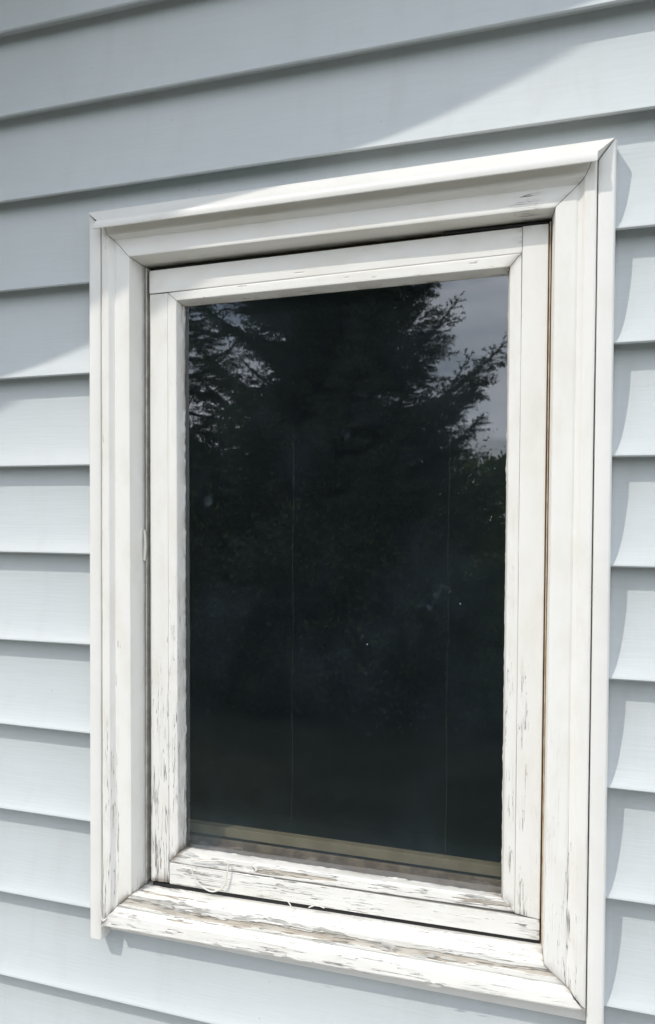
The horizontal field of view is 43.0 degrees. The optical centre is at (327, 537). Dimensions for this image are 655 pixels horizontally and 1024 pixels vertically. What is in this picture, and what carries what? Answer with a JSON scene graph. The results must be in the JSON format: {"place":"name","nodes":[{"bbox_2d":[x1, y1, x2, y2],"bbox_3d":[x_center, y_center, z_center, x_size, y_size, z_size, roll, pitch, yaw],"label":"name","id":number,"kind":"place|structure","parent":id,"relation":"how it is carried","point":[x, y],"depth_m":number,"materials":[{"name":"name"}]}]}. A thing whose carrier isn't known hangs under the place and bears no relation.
{"place":"outdoors","nodes":[
{"label":"outdoors","id":0,"kind":"place"},
{"bbox_2d":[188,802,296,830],"bbox_3d":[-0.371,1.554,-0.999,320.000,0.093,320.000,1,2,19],"label":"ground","id":1,"kind":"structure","parent":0,"point":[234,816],"depth_m":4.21,"materials":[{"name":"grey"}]},
{"bbox_2d":[0,0,654,1023],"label":"house wall","id":2,"kind":"structure","parent":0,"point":[352,446],"depth_m":1.10,"materials":[{"name":"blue plastic"}]},
{"bbox_2d":[88,138,616,1023],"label":"window","id":3,"kind":"structure","parent":2,"relation":"attached to","point":[522,924],"depth_m":0.94,"materials":[{"name":"white paint"}]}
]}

